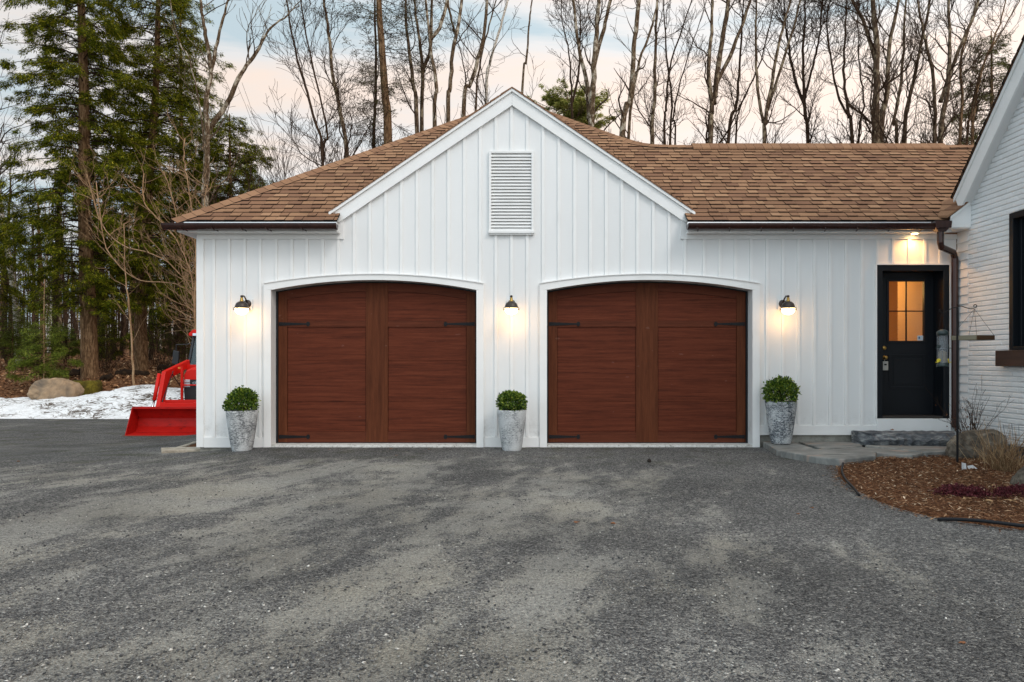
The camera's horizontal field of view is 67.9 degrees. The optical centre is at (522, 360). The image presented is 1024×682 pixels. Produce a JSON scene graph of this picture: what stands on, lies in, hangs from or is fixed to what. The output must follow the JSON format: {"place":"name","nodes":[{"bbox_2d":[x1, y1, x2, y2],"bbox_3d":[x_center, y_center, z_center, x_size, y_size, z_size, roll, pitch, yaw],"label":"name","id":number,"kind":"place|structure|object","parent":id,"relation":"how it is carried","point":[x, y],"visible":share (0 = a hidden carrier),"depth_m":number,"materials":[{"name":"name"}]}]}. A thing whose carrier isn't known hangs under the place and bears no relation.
{"place":"outdoors","nodes":[
{"label":"outdoors","id":0,"kind":"place"},
{"bbox_2d":[0,339,185,398],"bbox_3d":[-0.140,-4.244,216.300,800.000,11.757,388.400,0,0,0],"label":"forest floor","id":1,"kind":"structure","parent":0,"point":[117,380],"depth_m":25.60,"materials":[{"name":"brown plant"}]},
{"bbox_2d":[0,147,24,359],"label":"bare tree","id":2,"kind":"object","parent":1,"relation":"on","point":[10,190],"visible":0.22,"depth_m":37.08,"materials":[{"name":"brown plant"}]},
{"bbox_2d":[0,56,31,363],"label":"bare tree","id":3,"kind":"object","parent":1,"relation":"on","point":[11,283],"visible":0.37,"depth_m":32.92,"materials":[{"name":"brown plant"}]},
{"bbox_2d":[0,298,37,366],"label":"young pine","id":4,"kind":"object","parent":1,"relation":"on","point":[5,344],"visible":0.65,"depth_m":30.95,"materials":[{"name":"green plant"}]},
{"bbox_2d":[0,178,38,312],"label":"hemlock tree","id":5,"kind":"object","parent":1,"relation":"on","point":[16,292],"visible":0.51,"depth_m":30.18,"materials":[{"name":"green plant"}]},
{"bbox_2d":[0,314,49,359],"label":"young pine","id":6,"kind":"object","parent":1,"relation":"on","point":[25,339],"visible":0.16,"depth_m":32.94,"materials":[{"name":"green plant"}]},
{"bbox_2d":[3,279,83,383],"bbox_3d":[-15.344,-0.764,24.515,2.269,3.720,1.822,0,0,-36],"label":"spruce sapling","id":7,"kind":"object","parent":1,"relation":"on","point":[32,348],"visible":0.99,"depth_m":24.38,"materials":[{"name":"green plant"}]},
{"bbox_2d":[23,168,72,348],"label":"bare tree","id":8,"kind":"object","parent":1,"relation":"on","point":[41,333],"visible":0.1,"depth_m":47.65,"materials":[{"name":"brown plant"}]},
{"bbox_2d":[0,0,99,220],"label":"bare tree","id":9,"kind":"object","parent":1,"relation":"on","point":[1,141],"visible":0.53,"depth_m":25.07,"materials":[{"name":"brown plant"}]},
{"bbox_2d":[34,146,66,358],"bbox_3d":[-22.695,-5.174,36.691,2.275,11.081,2.187,0,0,19],"label":"bare tree","id":10,"kind":"object","parent":1,"relation":"on","point":[55,320],"visible":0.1,"depth_m":36.37,"materials":[{"name":"brown plant"}]},
{"bbox_2d":[27,378,84,399],"bbox_3d":[-14.205,0.992,23.203,1.461,0.954,0.999,0,0,0],"label":"boulder","id":11,"kind":"object","parent":1,"relation":"on","point":[51,388],"visible":0.74,"depth_m":22.89,"materials":[{"name":"beige stone"}]},
{"bbox_2d":[45,319,79,365],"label":"young pine","id":12,"kind":"object","parent":1,"relation":"on","point":[75,351],"visible":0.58,"depth_m":31.93,"materials":[{"name":"green plant"}]},
{"bbox_2d":[49,314,79,362],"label":"brush shrub","id":13,"kind":"object","parent":1,"relation":"on","point":[74,319],"visible":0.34,"depth_m":33.57,"materials":[{"name":"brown plant"}]},
{"bbox_2d":[62,222,75,340],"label":"bare tree","id":14,"kind":"object","parent":1,"relation":"on","point":[64,314],"visible":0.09,"depth_m":44.37,"materials":[{"name":"brown plant"}]},
{"bbox_2d":[0,0,173,379],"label":"hemlock tree","id":15,"kind":"object","parent":1,"relation":"on","point":[91,278],"visible":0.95,"depth_m":25.60,"materials":[{"name":"green plant"}]},
{"bbox_2d":[73,380,102,395],"bbox_3d":[-13.898,0.952,24.297,0.875,0.679,0.812,0,0,0],"label":"mossy boulder","id":16,"kind":"object","parent":1,"relation":"on","point":[91,386],"visible":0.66,"depth_m":24.03,"materials":[{"name":"green plant"}]},
{"bbox_2d":[0,223,193,337],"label":"distant woods","id":17,"kind":"object","parent":1,"relation":"on","point":[68,315],"depth_m":80.91,"materials":[{"name":"green plant"}]},
{"bbox_2d":[78,314,130,366],"bbox_3d":[-16.853,-0.738,30.945,2.046,2.503,1.845,0,0,-39],"label":"young pine","id":18,"kind":"object","parent":1,"relation":"on","point":[104,332],"visible":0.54,"depth_m":30.91,"materials":[{"name":"green plant"}]},
{"bbox_2d":[98,310,137,372],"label":"brush shrub","id":19,"kind":"object","parent":1,"relation":"on","point":[109,358],"visible":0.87,"depth_m":27.45,"materials":[{"name":"brown plant"}]},
{"bbox_2d":[120,235,124,356],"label":"bare tree","id":20,"kind":"object","parent":1,"relation":"on","point":[122,323],"visible":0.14,"depth_m":38.73,"materials":[{"name":"brown plant"}]},
{"bbox_2d":[96,217,150,385],"bbox_3d":[-12.293,-1.424,23.349,1.293,6.104,1.045,0,0,0],"label":"bare tree","id":21,"kind":"object","parent":1,"relation":"on","point":[132,361],"visible":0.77,"depth_m":23.48,"materials":[{"name":"brown plant"}]},
{"bbox_2d":[115,369,149,376],"bbox_3d":[-13.836,0.456,26.996,1.128,0.347,0.327,0,0,0],"label":"fallen log","id":22,"kind":"object","parent":1,"relation":"on","point":[123,372],"visible":0.62,"depth_m":26.89,"materials":[{"name":"brown wood"}]},
{"bbox_2d":[124,125,140,355],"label":"bare tree","id":23,"kind":"object","parent":1,"relation":"on","point":[130,290],"visible":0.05,"depth_m":40.80,"materials":[{"name":"brown plant"}]},
{"bbox_2d":[60,109,232,373],"bbox_3d":[-10.244,-2.430,21.660,5.679,8.631,4.359,0,0,19],"label":"bare tree","id":24,"kind":"object","parent":1,"relation":"on","point":[193,294],"visible":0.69,"depth_m":21.13,"materials":[{"name":"brown plant"}]},
{"bbox_2d":[64,0,236,370],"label":"hemlock tree","id":25,"kind":"object","parent":1,"relation":"on","point":[149,129],"visible":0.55,"depth_m":28.79,"materials":[{"name":"green plant"}]},
{"bbox_2d":[147,329,170,366],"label":"brush shrub","id":26,"kind":"object","parent":1,"relation":"on","point":[153,357],"visible":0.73,"depth_m":31.61,"materials":[{"name":"brown plant"}]},
{"bbox_2d":[125,294,193,373],"bbox_3d":[-13.351,-1.180,28.222,3.060,3.485,1.757,0,0,8],"label":"brush shrub","id":27,"kind":"object","parent":1,"relation":"on","point":[157,344],"visible":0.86,"depth_m":28.05,"materials":[{"name":"brown plant"}]},
{"bbox_2d":[148,319,191,357],"bbox_3d":[-15.447,-0.845,34.027,2.208,2.403,1.875,0,0,0],"label":"young pine","id":28,"kind":"object","parent":1,"relation":"on","point":[166,340],"visible":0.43,"depth_m":33.72,"materials":[{"name":"green plant"}]},
{"bbox_2d":[112,0,244,362],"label":"hemlock tree","id":29,"kind":"object","parent":1,"relation":"on","point":[154,318],"visible":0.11,"depth_m":33.79,"materials":[{"name":"green plant"}]},
{"bbox_2d":[81,109,276,336],"bbox_3d":[-8.996,-2.722,21.311,5.557,8.946,3.930,0,0,-23],"label":"thicket shrub","id":30,"kind":"object","parent":1,"relation":"on","point":[256,184],"visible":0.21,"depth_m":21.32,"materials":[{"name":"brown plant"}]},
{"bbox_2d":[131,113,276,320],"bbox_3d":[-12.055,-4.883,31.266,7.177,10.704,6.634,0,0,0],"label":"hemlock tree","id":31,"kind":"object","parent":1,"relation":"on","point":[231,139],"visible":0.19,"depth_m":30.85,"materials":[{"name":"green plant"}]},
{"bbox_2d":[166,162,273,348],"bbox_3d":[-8.153,-2.306,23.018,4.761,7.993,4.476,0,0,-25],"label":"thicket shrub","id":32,"kind":"object","parent":1,"relation":"on","point":[194,248],"visible":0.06,"depth_m":22.63,"materials":[{"name":"brown plant"}]},
{"bbox_2d":[155,0,302,254],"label":"bare tree","id":33,"kind":"object","parent":1,"relation":"on","point":[207,128],"visible":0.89,"depth_m":22.11,"materials":[{"name":"brown plant"}]},
{"bbox_2d":[179,98,312,207],"bbox_3d":[-8.380,-3.603,23.245,4.127,9.394,5.835,0,0,34],"label":"thicket shrub","id":34,"kind":"object","parent":1,"relation":"on","point":[273,163],"visible":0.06,"depth_m":24.22,"materials":[{"name":"brown plant"}]},
{"bbox_2d":[196,84,330,197],"bbox_3d":[-7.516,-3.802,25.021,5.119,9.140,5.444,0,0,36],"label":"thicket shrub","id":35,"kind":"object","parent":1,"relation":"on","point":[280,149],"visible":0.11,"depth_m":23.10,"materials":[{"name":"brown plant"}]},
{"bbox_2d":[214,90,338,201],"bbox_3d":[-7.194,-3.662,24.707,5.063,9.041,5.386,0,0,44],"label":"thicket shrub","id":36,"kind":"object","parent":1,"relation":"on","point":[282,150],"visible":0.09,"depth_m":22.78,"materials":[{"name":"brown plant"}]},
{"bbox_2d":[262,117,352,186],"bbox_3d":[-5.626,-3.044,23.375,4.953,8.844,5.268,0,0,0],"label":"thicket shrub","id":37,"kind":"object","parent":1,"relation":"on","point":[313,153],"visible":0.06,"depth_m":22.78,"materials":[{"name":"brown plant"}]},
{"bbox_2d":[253,106,369,185],"bbox_3d":[-6.341,-4.092,27.048,5.562,9.337,5.229,0,0,9],"label":"thicket shrub","id":38,"kind":"object","parent":1,"relation":"on","point":[297,151],"visible":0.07,"depth_m":26.02,"materials":[{"name":"brown plant"}]},
{"bbox_2d":[249,0,380,189],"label":"bare tree","id":39,"kind":"object","parent":1,"relation":"on","point":[321,151],"visible":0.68,"depth_m":23.99,"materials":[{"name":"brown plant"}]},
{"bbox_2d":[292,0,386,157],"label":"bare tree","id":40,"kind":"object","parent":1,"relation":"on","point":[331,64],"visible":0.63,"depth_m":24.95,"materials":[{"name":"brown plant"}]},
{"bbox_2d":[324,105,366,162],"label":"thicket shrub","id":41,"kind":"object","parent":1,"relation":"on","point":[343,142],"visible":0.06,"depth_m":22.23,"materials":[{"name":"brown plant"}]},
{"bbox_2d":[349,0,398,148],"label":"bare tree","id":42,"kind":"object","parent":1,"relation":"on","point":[375,93],"visible":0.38,"depth_m":27.46,"materials":[{"name":"brown plant"}]},
{"bbox_2d":[294,0,463,150],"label":"bare tree","id":43,"kind":"object","parent":1,"relation":"on","point":[385,92],"visible":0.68,"depth_m":25.86,"materials":[{"name":"brown plant"}]},
{"bbox_2d":[383,0,418,132],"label":"bare tree","id":44,"kind":"object","parent":1,"relation":"on","point":[416,116],"visible":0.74,"depth_m":25.95,"materials":[{"name":"brown plant"}]},
{"bbox_2d":[397,0,448,126],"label":"bare tree","id":45,"kind":"object","parent":1,"relation":"on","point":[432,37],"visible":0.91,"depth_m":24.96,"materials":[{"name":"brown plant"}]},
{"bbox_2d":[414,0,458,131],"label":"bare tree","id":46,"kind":"object","parent":1,"relation":"on","point":[421,89],"visible":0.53,"depth_m":26.97,"materials":[{"name":"brown plant"}]},
{"bbox_2d":[421,0,502,116],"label":"bare tree","id":47,"kind":"object","parent":1,"relation":"on","point":[475,69],"visible":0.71,"depth_m":25.94,"materials":[{"name":"brown plant"}]},
{"bbox_2d":[446,0,488,122],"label":"bare tree","id":48,"kind":"object","parent":1,"relation":"on","point":[451,72],"visible":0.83,"depth_m":25.45,"materials":[{"name":"brown plant"}]},
{"bbox_2d":[456,0,505,113],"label":"bare tree","id":49,"kind":"object","parent":1,"relation":"on","point":[478,73],"visible":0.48,"depth_m":27.97,"materials":[{"name":"brown plant"}]},
{"bbox_2d":[454,0,528,108],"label":"bare tree","id":50,"kind":"object","parent":1,"relation":"on","point":[486,99],"visible":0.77,"depth_m":26.64,"materials":[{"name":"brown plant"}]},
{"bbox_2d":[494,0,543,98],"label":"bare tree","id":51,"kind":"object","parent":1,"relation":"on","point":[523,71],"visible":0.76,"depth_m":26.98,"materials":[{"name":"brown plant"}]},
{"bbox_2d":[527,77,619,128],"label":"pine tree","id":52,"kind":"object","parent":1,"relation":"on","point":[552,99],"visible":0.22,"depth_m":40.89,"materials":[{"name":"green plant"}]},
{"bbox_2d":[543,0,612,132],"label":"bare tree","id":53,"kind":"object","parent":1,"relation":"on","point":[560,19],"visible":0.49,"depth_m":29.04,"materials":[{"name":"brown plant"}]},
{"bbox_2d":[548,0,643,130],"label":"bare tree","id":54,"kind":"object","parent":1,"relation":"on","point":[590,92],"visible":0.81,"depth_m":25.15,"materials":[{"name":"brown plant"}]},
{"bbox_2d":[596,0,681,143],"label":"bare tree","id":55,"kind":"object","parent":1,"relation":"on","point":[650,124],"visible":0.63,"depth_m":27.96,"materials":[{"name":"brown plant"}]},
{"bbox_2d":[599,0,695,138],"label":"bare tree","id":56,"kind":"object","parent":1,"relation":"on","point":[631,93],"visible":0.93,"depth_m":24.97,"materials":[{"name":"brown plant"}]},
{"bbox_2d":[628,0,726,144],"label":"bare tree","id":57,"kind":"object","parent":1,"relation":"on","point":[674,112],"visible":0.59,"depth_m":29.31,"materials":[{"name":"brown plant"}]},
{"bbox_2d":[667,0,753,142],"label":"bare tree","id":58,"kind":"object","parent":1,"relation":"on","point":[713,95],"visible":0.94,"depth_m":26.00,"materials":[{"name":"brown plant"}]},
{"bbox_2d":[696,0,791,142],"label":"bare tree","id":59,"kind":"object","parent":1,"relation":"on","point":[731,91],"visible":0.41,"depth_m":28.16,"materials":[{"name":"brown plant"}]},
{"bbox_2d":[717,0,825,142],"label":"bare tree","id":60,"kind":"object","parent":1,"relation":"on","point":[766,115],"visible":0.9,"depth_m":27.01,"materials":[{"name":"brown plant"}]},
{"bbox_2d":[748,0,855,142],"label":"bare tree","id":61,"kind":"object","parent":1,"relation":"on","point":[792,67],"visible":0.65,"depth_m":29.18,"materials":[{"name":"brown plant"}]},
{"bbox_2d":[787,0,925,142],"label":"bare tree","id":62,"kind":"object","parent":1,"relation":"on","point":[847,113],"visible":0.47,"depth_m":28.29,"materials":[{"name":"brown plant"}]},
{"bbox_2d":[823,0,929,142],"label":"bare tree","id":63,"kind":"object","parent":1,"relation":"on","point":[877,113],"visible":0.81,"depth_m":25.95,"materials":[{"name":"brown plant"}]},
{"bbox_2d":[837,0,958,142],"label":"bare tree","id":64,"kind":"object","parent":1,"relation":"on","point":[915,77],"visible":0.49,"depth_m":26.96,"materials":[{"name":"brown plant"}]},
{"bbox_2d":[895,0,997,144],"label":"bare tree","id":65,"kind":"object","parent":1,"relation":"on","point":[945,94],"visible":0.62,"depth_m":26.73,"materials":[{"name":"brown plant"}]},
{"bbox_2d":[911,0,1023,144],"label":"bare tree","id":66,"kind":"object","parent":1,"relation":"on","point":[971,118],"visible":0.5,"depth_m":27.65,"materials":[{"name":"brown plant"}]},
{"bbox_2d":[938,31,1014,144],"bbox_3d":[20.120,-6.958,32.946,7.226,14.705,7.536,0,0,22],"label":"pine tree","id":67,"kind":"object","parent":1,"relation":"on","point":[1000,63],"visible":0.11,"depth_m":32.96,"materials":[{"name":"plant"}]},
{"bbox_2d":[0,419,1023,681],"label":"driveway","id":68,"kind":"structure","parent":0,"point":[754,475],"depth_m":4.44,"materials":[{"name":"grey gravel"}]},
{"bbox_2d":[0,384,184,418],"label":"snow bank","id":69,"kind":"structure","parent":68,"relation":"on","point":[119,403],"depth_m":22.12,"materials":[{"name":"white snow"}]},
{"bbox_2d":[124,330,195,435],"bbox_3d":[-7.545,0.417,18.383,2.037,2.368,4.687,0,0,0],"label":"tractor","id":70,"kind":"object","parent":68,"relation":"on","point":[163,417],"visible":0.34,"depth_m":16.66,"materials":[{"name":"red painted metal"},{"name":"black plastic"},{"name":"glass"}]},
{"bbox_2d":[161,447,199,452],"bbox_3d":[-4.786,1.310,10.695,0.571,0.160,0.414,0,0,-19],"label":"edging stone","id":71,"kind":"object","parent":68,"relation":"on","point":[178,449],"visible":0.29,"depth_m":10.56,"materials":[{"name":"beige stone"}]},
{"bbox_2d":[225,409,257,451],"bbox_3d":[-3.740,0.933,10.160,0.416,0.554,0.416,0,0,0],"label":"planter","id":72,"kind":"object","parent":68,"relation":"on","point":[241,425],"visible":0.84,"depth_m":10.02,"materials":[{"name":"grey stone"}]},
{"bbox_2d":[222,385,260,412],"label":"boxwood shrub","id":73,"kind":"object","parent":72,"relation":"on","point":[239,398],"visible":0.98,"depth_m":10.03,"materials":[{"name":"green plant"}]},
{"bbox_2d":[497,409,526,450],"bbox_3d":[-0.139,0.923,10.120,0.394,0.549,0.394,0,0,0],"label":"planter","id":74,"kind":"object","parent":68,"relation":"on","point":[511,426],"visible":0.92,"depth_m":9.98,"materials":[{"name":"grey stone"}]},
{"bbox_2d":[496,390,527,410],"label":"boxwood shrub","id":75,"kind":"object","parent":74,"relation":"on","point":[506,399],"visible":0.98,"depth_m":10.00,"materials":[{"name":"green plant"}]},
{"bbox_2d":[161,87,973,451],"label":"garage","id":76,"kind":"structure","parent":68,"relation":"on","point":[647,285],"depth_m":10.50,"materials":[{"name":"white paint"}]},
{"bbox_2d":[233,295,251,314],"bbox_3d":[-3.781,-0.754,10.312,0.224,0.271,0.338,0,0,0],"label":"wall lamp","id":77,"kind":"object","parent":76,"relation":"attached to","point":[243,306],"visible":1,"depth_m":10.21,"materials":[{"name":"brown metal"}]},
{"bbox_2d":[276,282,475,442],"bbox_3d":[-2.042,-0.008,10.715,2.864,2.325,0.090,0,0,0],"label":"garage door","id":78,"kind":"structure","parent":76,"relation":"in","point":[357,362],"depth_m":10.70,"materials":[{"name":"brown wood"}]},
{"bbox_2d":[503,295,519,314],"bbox_3d":[-0.147,-0.754,10.312,0.224,0.271,0.338,0,0,0],"label":"wall lamp","id":79,"kind":"object","parent":76,"relation":"attached to","point":[511,307],"visible":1,"depth_m":10.20,"materials":[{"name":"brown metal"}]},
{"bbox_2d":[547,282,747,442],"bbox_3d":[1.752,-0.008,10.715,2.864,2.325,0.090,0,0,0],"label":"garage door","id":80,"kind":"structure","parent":76,"relation":"in","point":[628,362],"depth_m":10.70,"materials":[{"name":"brown wood"}]},
{"bbox_2d":[778,295,796,314],"bbox_3d":[3.583,-0.754,10.312,0.224,0.271,0.338,0,0,0],"label":"wall lamp","id":81,"kind":"object","parent":76,"relation":"attached to","point":[786,306],"visible":1,"depth_m":10.21,"materials":[{"name":"brown metal"}]},
{"bbox_2d":[883,273,932,414],"bbox_3d":[5.385,-0.237,10.729,0.871,2.047,0.111,0,0,0],"label":"entry door","id":82,"kind":"structure","parent":76,"relation":"in","point":[907,365],"depth_m":10.74,"materials":[{"name":"black paint"}]},
{"bbox_2d":[763,441,813,455],"bbox_3d":[3.453,1.176,10.000,0.571,0.128,1.069,0,0,0],"label":"flagstone","id":83,"kind":"object","parent":68,"relation":"on","point":[776,449],"visible":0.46,"depth_m":9.88,"materials":[{"name":"grey stone"}]},
{"bbox_2d":[765,400,796,443],"bbox_3d":[3.464,0.821,10.190,0.414,0.564,0.414,0,0,0],"label":"planter","id":84,"kind":"object","parent":83,"relation":"on","point":[781,419],"visible":0.95,"depth_m":10.05,"materials":[{"name":"grey stone"}]},
{"bbox_2d":[761,374,801,403],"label":"boxwood shrub","id":85,"kind":"object","parent":84,"relation":"on","point":[784,387],"visible":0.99,"depth_m":10.09,"materials":[{"name":"green plant"}]},
{"bbox_2d":[781,449,876,465],"bbox_3d":[3.807,1.172,9.103,1.033,0.135,0.915,0,0,-19],"label":"flagstone","id":86,"kind":"object","parent":68,"relation":"on","point":[828,456],"visible":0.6,"depth_m":8.95,"materials":[{"name":"grey stone"}]},
{"bbox_2d":[798,441,861,448],"bbox_3d":[4.243,1.178,10.165,0.849,0.124,0.954,0,0,0],"label":"flagstone","id":87,"kind":"object","parent":68,"relation":"on","point":[829,444],"visible":0.36,"depth_m":10.15,"materials":[{"name":"grey stone"}]},
{"bbox_2d":[833,447,922,458],"bbox_3d":[4.417,1.179,9.527,1.064,0.123,0.567,0,0,34],"label":"flagstone","id":88,"kind":"object","parent":68,"relation":"on","point":[882,452],"visible":0.4,"depth_m":9.28,"materials":[{"name":"grey stone"}]},
{"bbox_2d":[851,430,954,445],"bbox_3d":[5.168,1.045,10.211,1.309,0.190,0.469,0,0,0],"label":"slate step","id":89,"kind":"object","parent":68,"relation":"on","point":[909,438],"visible":0.81,"depth_m":10.03,"materials":[{"name":"grey stone"}]},
{"bbox_2d":[865,445,946,456],"bbox_3d":[5.053,1.174,9.629,1.089,0.133,0.758,0,0,0],"label":"flagstone","id":90,"kind":"object","parent":68,"relation":"on","point":[932,450],"visible":0.39,"depth_m":9.62,"materials":[{"name":"grey stone"}]},
{"bbox_2d":[822,454,1023,531],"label":"mulch bed","id":91,"kind":"object","parent":68,"relation":"on","point":[916,510],"visible":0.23,"depth_m":7.03,"materials":[{"name":"brown wood"}]},
{"bbox_2d":[939,304,976,463],"bbox_3d":[4.945,0.286,8.640,0.438,1.860,0.025,0,0,0],"label":"shepherd hook","id":92,"kind":"object","parent":91,"relation":"on","point":[957,386],"visible":0.98,"depth_m":8.63,"materials":[{"name":"black metal"}]},
{"bbox_2d":[936,313,950,366],"bbox_3d":[4.778,-0.243,8.630,0.150,0.625,0.136,0,0,36],"label":"bird feeder","id":93,"kind":"object","parent":92,"relation":"hanging from","point":[942,360],"visible":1,"depth_m":8.60,"materials":[{"name":"grey metal"}]},
{"bbox_2d":[951,309,994,340],"bbox_3d":[5.113,-0.414,8.640,0.314,0.355,0.316,0,0,-25],"label":"tray feeder","id":94,"kind":"object","parent":92,"relation":"hanging from","point":[975,337],"visible":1,"depth_m":8.53,"materials":[{"name":"brown wood"}]},
{"bbox_2d":[924,375,1010,432],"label":"dry shrub","id":95,"kind":"object","parent":91,"relation":"on","point":[970,418],"visible":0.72,"depth_m":9.66,"materials":[{"name":"brown plant"}]},
{"bbox_2d":[927,482,1023,498],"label":"red ground cover","id":96,"kind":"object","parent":91,"relation":"on","point":[969,491],"visible":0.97,"depth_m":6.56,"materials":[{"name":"plant"}]},
{"bbox_2d":[945,429,1008,459],"bbox_3d":[5.484,1.089,9.198,0.697,0.546,0.551,0,0,0],"label":"garden rock","id":97,"kind":"object","parent":91,"relation":"on","point":[965,448],"visible":0.52,"depth_m":9.03,"materials":[{"name":"grey stone"}]},
{"bbox_2d":[948,420,1010,462],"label":"dead perennial","id":98,"kind":"object","parent":91,"relation":"on","point":[979,458],"visible":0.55,"depth_m":8.68,"materials":[{"name":"brown plant"}]},
{"bbox_2d":[965,419,1023,471],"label":"dead perennial","id":99,"kind":"object","parent":91,"relation":"on","point":[996,465],"visible":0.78,"depth_m":8.07,"materials":[{"name":"brown plant"}]},
{"bbox_2d":[980,428,1023,472],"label":"dead perennial","id":100,"kind":"object","parent":91,"relation":"on","point":[1017,467],"visible":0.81,"depth_m":7.94,"materials":[{"name":"brown plant"}]},
{"bbox_2d":[1010,466,1023,485],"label":"garden rock","id":101,"kind":"object","parent":91,"relation":"on","point":[1017,477],"visible":0.51,"depth_m":7.00,"materials":[{"name":"grey stone"}]},
{"bbox_2d":[937,35,1023,458],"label":"brick house","id":102,"kind":"structure","parent":68,"relation":"on","point":[984,204],"depth_m":9.61,"materials":[{"name":"white paint"}]},
{"bbox_2d":[1009,210,1023,349],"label":"window","id":103,"kind":"structure","parent":102,"relation":"in","point":[1016,219],"depth_m":9.24,"materials":[{"name":"black glass"}]},
{"bbox_2d":[937,517,1023,527],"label":"lawn edging","id":104,"kind":"object","parent":68,"relation":"on","point":[980,521],"visible":1,"depth_m":5.46,"materials":[{"name":"black plastic"}]},
{"bbox_2d":[0,0,1023,337],"label":"sky","id":105,"kind":"structure","parent":0,"point":[261,75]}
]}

